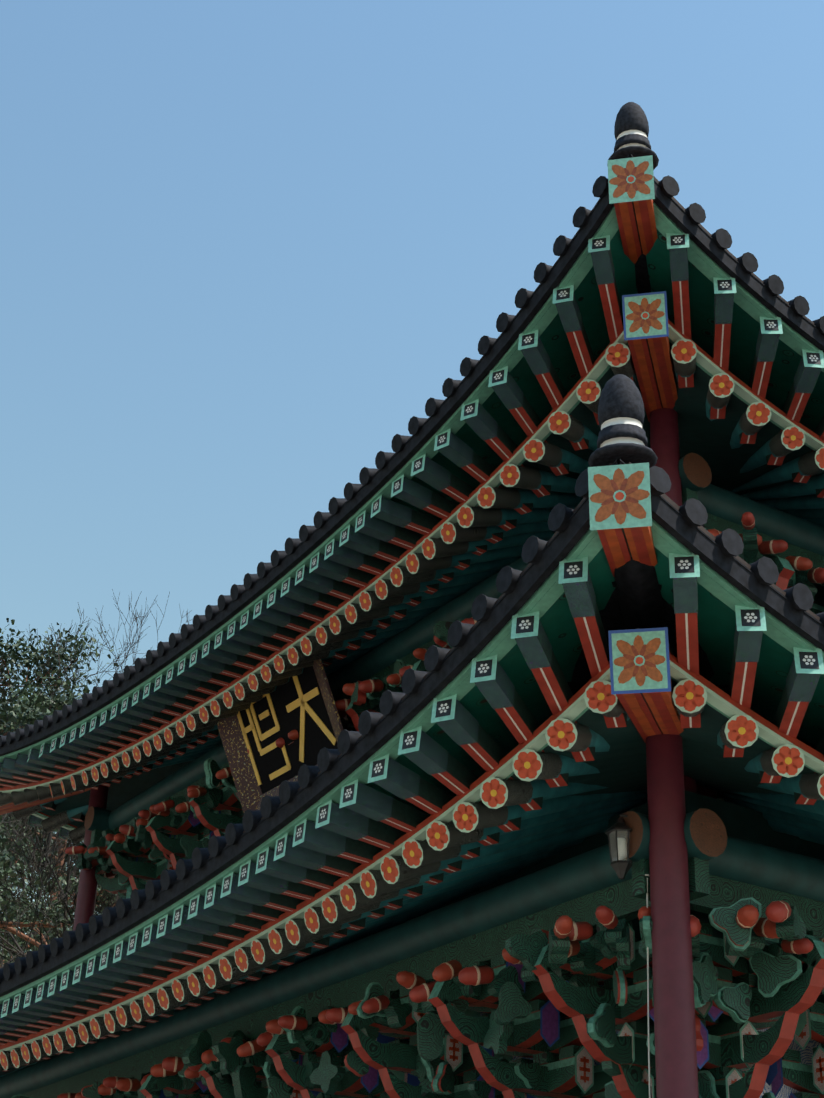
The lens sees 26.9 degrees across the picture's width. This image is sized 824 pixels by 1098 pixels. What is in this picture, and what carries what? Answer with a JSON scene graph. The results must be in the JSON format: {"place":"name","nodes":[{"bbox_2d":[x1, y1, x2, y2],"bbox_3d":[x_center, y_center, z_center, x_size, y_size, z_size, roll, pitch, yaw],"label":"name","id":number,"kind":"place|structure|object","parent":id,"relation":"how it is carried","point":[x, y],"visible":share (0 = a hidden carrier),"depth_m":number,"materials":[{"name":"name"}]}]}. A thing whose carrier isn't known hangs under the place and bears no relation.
{"place":"outdoors","nodes":[
{"label":"outdoors","id":0,"kind":"place"},
{"bbox_2d":[0,0,823,952],"label":"sky","id":1,"kind":"structure","parent":0,"point":[244,244],"materials":[{"name":"blue"}]},
{"bbox_3d":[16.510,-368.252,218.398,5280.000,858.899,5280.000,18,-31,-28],"label":"ground","id":2,"kind":"structure","parent":0,"visible":0},
{"bbox_2d":[0,589,192,967],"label":"trees","id":3,"kind":"object","parent":2,"relation":"on","point":[26,850],"visible":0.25,"depth_m":49.25,"materials":[{"name":"green plant"}]},
{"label":"stone platform","id":4,"kind":"structure","parent":2,"relation":"on","visible":0},
{"bbox_2d":[73,407,698,1097],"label":"hwalju posts","id":5,"kind":"object","parent":4,"relation":"on","point":[669,783],"visible":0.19,"depth_m":13.54,"materials":[{"name":"red wood"}]},
{"bbox_2d":[0,462,823,1076],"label":"eaves","id":6,"kind":"object","parent":5,"relation":"on","point":[504,752],"visible":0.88,"depth_m":14.49,"materials":[{"name":"green wood"}]},
{"bbox_2d":[0,459,823,995],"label":"roof tiles","id":7,"kind":"object","parent":6,"relation":"on","point":[636,601],"visible":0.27,"depth_m":13.16,"materials":[{"name":"black tile"}]},
{"bbox_2d":[0,176,823,843],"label":"eaves","id":8,"kind":"object","parent":5,"relation":"on","point":[474,488],"visible":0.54,"depth_m":19.04,"materials":[{"name":"green wood"}]},
{"bbox_2d":[217,659,343,811],"bbox_3d":[-1.765,2.372,23.096,1.023,2.007,2.872,18,-31,-28],"label":"name board","id":9,"kind":"object","parent":8,"relation":"attached to","point":[303,704],"visible":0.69,"depth_m":23.27,"materials":[{"name":"black wood"}]},
{"bbox_2d":[0,102,683,814],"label":"corner rafters","id":10,"kind":"object","parent":8,"relation":"on","point":[620,522],"visible":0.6,"depth_m":12.23,"materials":[{"name":"orange wood"}]},
{"bbox_2d":[0,154,823,755],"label":"roof tiles","id":11,"kind":"object","parent":8,"relation":"on","point":[474,374],"visible":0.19,"depth_m":18.17,"materials":[{"name":"black tile"}]},
{"bbox_2d":[0,790,823,1097],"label":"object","id":12,"kind":"object","parent":4,"relation":"on","point":[528,982],"visible":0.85,"depth_m":15.54,"materials":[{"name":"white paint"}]},
{"bbox_2d":[65,453,823,898],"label":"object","id":13,"kind":"object","parent":12,"relation":"on","point":[153,831],"visible":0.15,"depth_m":22.57,"materials":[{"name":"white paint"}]},
{"bbox_2d":[605,814,650,1097],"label":"lantern lamp","id":14,"kind":"object","parent":12,"relation":"attached to","point":[618,832],"visible":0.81,"depth_m":13.79,"materials":[{"name":"black metal"}]}
]}

